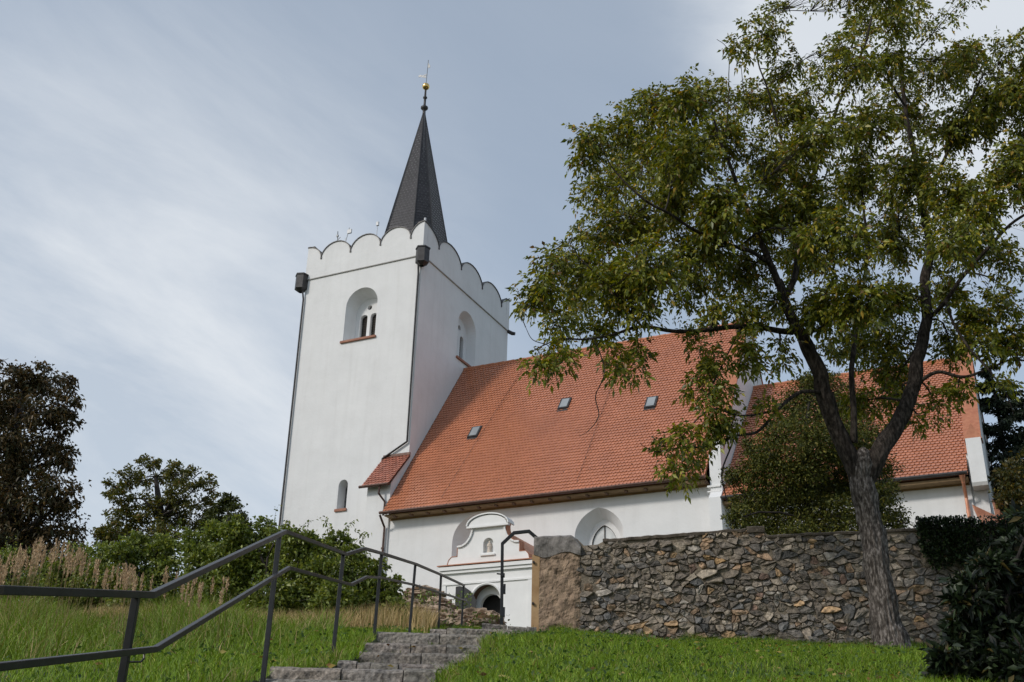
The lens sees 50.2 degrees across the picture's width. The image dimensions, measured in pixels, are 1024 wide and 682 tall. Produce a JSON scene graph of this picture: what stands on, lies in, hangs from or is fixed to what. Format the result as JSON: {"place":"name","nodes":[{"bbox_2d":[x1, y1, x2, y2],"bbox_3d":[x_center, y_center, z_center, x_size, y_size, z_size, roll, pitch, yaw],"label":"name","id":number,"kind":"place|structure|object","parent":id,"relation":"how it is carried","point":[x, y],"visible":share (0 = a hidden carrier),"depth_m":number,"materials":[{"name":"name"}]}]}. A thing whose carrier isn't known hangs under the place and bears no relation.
{"place":"outdoors","nodes":[
{"label":"outdoors","id":0,"kind":"place"},
{"bbox_2d":[0,536,229,648],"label":"reed grass","id":1,"kind":"structure","parent":0,"point":[37,554],"depth_m":13.76,"materials":[{"name":"beige plant"}]},
{"bbox_2d":[0,585,362,664],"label":"meadow grass","id":2,"kind":"structure","parent":0,"point":[26,634],"depth_m":13.68,"materials":[{"name":"green plant"}]},
{"bbox_2d":[0,617,1020,681],"bbox_3d":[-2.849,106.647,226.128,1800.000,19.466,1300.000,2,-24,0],"label":"ground","id":3,"kind":"structure","parent":0,"point":[376,641],"depth_m":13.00,"materials":[{"name":"green plant"}]},
{"bbox_2d":[0,536,63,606],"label":"hedge shrub","id":4,"kind":"object","parent":3,"relation":"on","point":[22,578],"visible":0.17,"depth_m":26.44,"materials":[{"name":"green plant"}]},
{"bbox_2d":[0,356,96,598],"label":"copper tree","id":5,"kind":"object","parent":3,"relation":"on","point":[24,515],"visible":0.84,"depth_m":46.87,"materials":[{"name":"plant"}]},
{"bbox_2d":[28,538,115,614],"bbox_3d":[-9.650,5.453,24.652,2.386,2.159,2.477,2,-24,0],"label":"hedge shrub","id":6,"kind":"object","parent":3,"relation":"on","point":[97,554],"visible":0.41,"depth_m":24.19,"materials":[{"name":"green plant"}]},
{"bbox_2d":[83,518,186,610],"bbox_3d":[-8.020,5.033,23.509,2.638,2.476,2.939,2,-24,0],"label":"hedge shrub","id":7,"kind":"object","parent":3,"relation":"on","point":[129,551],"visible":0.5,"depth_m":23.69,"materials":[{"name":"green plant"}]},
{"bbox_2d":[90,453,220,556],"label":"broadleaf tree","id":8,"kind":"object","parent":3,"relation":"on","point":[164,519],"visible":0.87,"depth_m":58.77,"materials":[{"name":"green plant"}]},
{"bbox_2d":[172,513,266,611],"bbox_3d":[-5.941,4.626,22.300,2.344,2.408,2.580,2,-24,0],"label":"hedge shrub","id":9,"kind":"object","parent":3,"relation":"on","point":[215,541],"visible":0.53,"depth_m":21.98,"materials":[{"name":"green plant"}]},
{"bbox_2d":[196,491,253,544],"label":"tree","id":10,"kind":"object","parent":3,"relation":"on","point":[226,502],"visible":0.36,"depth_m":55.78,"materials":[{"name":"green plant"}]},
{"bbox_2d":[0,530,466,681],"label":"handrail","id":11,"kind":"object","parent":3,"relation":"on","point":[126,652],"visible":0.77,"depth_m":7.31,"materials":[{"name":"metal"}]},
{"bbox_2d":[71,599,441,632],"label":"dry grass","id":12,"kind":"structure","parent":3,"relation":"on","point":[426,619],"depth_m":19.03,"materials":[{"name":"beige plant"}]},
{"bbox_2d":[231,505,329,615],"bbox_3d":[-4.563,4.478,21.679,1.971,2.551,2.595,14,-27,-25],"label":"hedge shrub","id":13,"kind":"object","parent":3,"relation":"on","point":[293,585],"visible":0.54,"depth_m":21.21,"materials":[{"name":"green plant"}]},
{"bbox_2d":[281,516,420,617],"bbox_3d":[-3.135,4.520,21.067,2.537,2.329,2.615,7,-25,-13],"label":"hedge shrub","id":14,"kind":"object","parent":3,"relation":"on","point":[363,592],"visible":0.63,"depth_m":20.76,"materials":[{"name":"green plant"}]},
{"bbox_2d":[259,623,536,681],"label":"stone stairs","id":15,"kind":"structure","parent":3,"relation":"on","point":[403,669],"depth_m":12.78,"materials":[{"name":"stone"}]},
{"bbox_2d":[295,623,536,681],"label":"step tufts","id":16,"kind":"object","parent":3,"relation":"on","point":[400,652],"visible":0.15,"depth_m":14.29,"materials":[{"name":"green plant"}]},
{"bbox_2d":[397,585,505,627],"bbox_3d":[-1.704,5.920,24.312,2.130,1.504,4.262,17,-28,-30],"label":"rock outcrop","id":17,"kind":"object","parent":3,"relation":"on","point":[466,611],"visible":0.35,"depth_m":22.96,"materials":[{"name":"grey stone"}]},
{"bbox_2d":[416,588,510,627],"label":"rock weeds","id":18,"kind":"object","parent":3,"relation":"on","point":[458,595],"visible":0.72,"depth_m":23.89,"materials":[{"name":"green plant"}]},
{"bbox_2d":[46,629,949,681],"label":"fallen leaves","id":19,"kind":"object","parent":3,"relation":"on","point":[329,665],"visible":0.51,"depth_m":12.51,"materials":[{"name":"brown plant"}]},
{"bbox_2d":[278,60,1002,628],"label":"church","id":20,"kind":"structure","parent":3,"relation":"on","point":[428,430],"depth_m":51.90,"materials":[{"name":"paint"}]},
{"bbox_2d":[334,486,347,511],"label":"window","id":21,"kind":"structure","parent":20,"relation":"in","point":[341,509],"depth_m":52.90,"materials":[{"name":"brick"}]},
{"bbox_2d":[340,307,375,343],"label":"window","id":22,"kind":"structure","parent":20,"relation":"in","point":[364,326],"depth_m":57.68,"materials":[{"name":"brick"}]},
{"bbox_2d":[456,344,470,366],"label":"window","id":23,"kind":"structure","parent":20,"relation":"in","point":[457,356],"depth_m":59.05,"materials":[{"name":"brick"}]},
{"bbox_2d":[487,541,491,552],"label":"statue","id":24,"kind":"object","parent":20,"relation":"on","point":[489,545],"visible":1,"depth_m":42.95,"materials":[{"name":"white stone"}]},
{"bbox_2d":[592,525,615,544],"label":"window","id":25,"kind":"structure","parent":20,"relation":"in","point":[605,532],"depth_m":45.74,"materials":[{"name":"white glass"}]},
{"bbox_2d":[504,0,1023,648],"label":"walnut tree","id":26,"kind":"object","parent":3,"relation":"on","point":[816,232],"visible":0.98,"depth_m":20.74,"materials":[{"name":"green plant"}]},
{"bbox_2d":[531,524,1018,644],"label":"stone wall","id":27,"kind":"structure","parent":3,"relation":"on","point":[755,581],"depth_m":22.16,"materials":[{"name":"stone"}]},
{"bbox_2d":[497,529,537,624],"bbox_3d":[0.209,5.078,22.940,1.071,2.279,0.120,2,-24,0],"label":"gate frame","id":28,"kind":"object","parent":27,"relation":"attached to","point":[502,573],"visible":0.85,"depth_m":23.01,"materials":[{"name":"metal"}]},
{"bbox_2d":[913,513,1023,586],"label":"ivy","id":29,"kind":"object","parent":27,"relation":"attached to","point":[931,522],"visible":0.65,"depth_m":21.59,"materials":[{"name":"green plant"}]},
{"bbox_2d":[718,366,915,534],"bbox_3d":[8.154,4.141,29.239,5.788,7.876,4.484,2,-24,0],"label":"cypress tree","id":30,"kind":"object","parent":3,"relation":"on","point":[804,479],"visible":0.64,"depth_m":28.69,"materials":[{"name":"green plant"}]},
{"bbox_2d":[917,498,1023,681],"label":"laurel bush","id":31,"kind":"object","parent":3,"relation":"on","point":[982,631],"visible":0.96,"depth_m":11.48,"materials":[{"name":"green plant"}]},
{"bbox_2d":[955,362,1023,510],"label":"spruce tree","id":32,"kind":"object","parent":3,"relation":"on","point":[1001,410],"visible":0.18,"depth_m":46.41,"materials":[{"name":"green plant"}]},
{"bbox_2d":[987,447,1023,523],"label":"autumn shrub","id":33,"kind":"object","parent":3,"relation":"on","point":[1006,471],"visible":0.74,"depth_m":38.73,"materials":[{"name":"green plant"}]},
{"bbox_2d":[0,0,1023,600],"label":"sky","id":34,"kind":"structure","parent":0,"point":[170,170],"materials":[{"name":"grey"}]}
]}

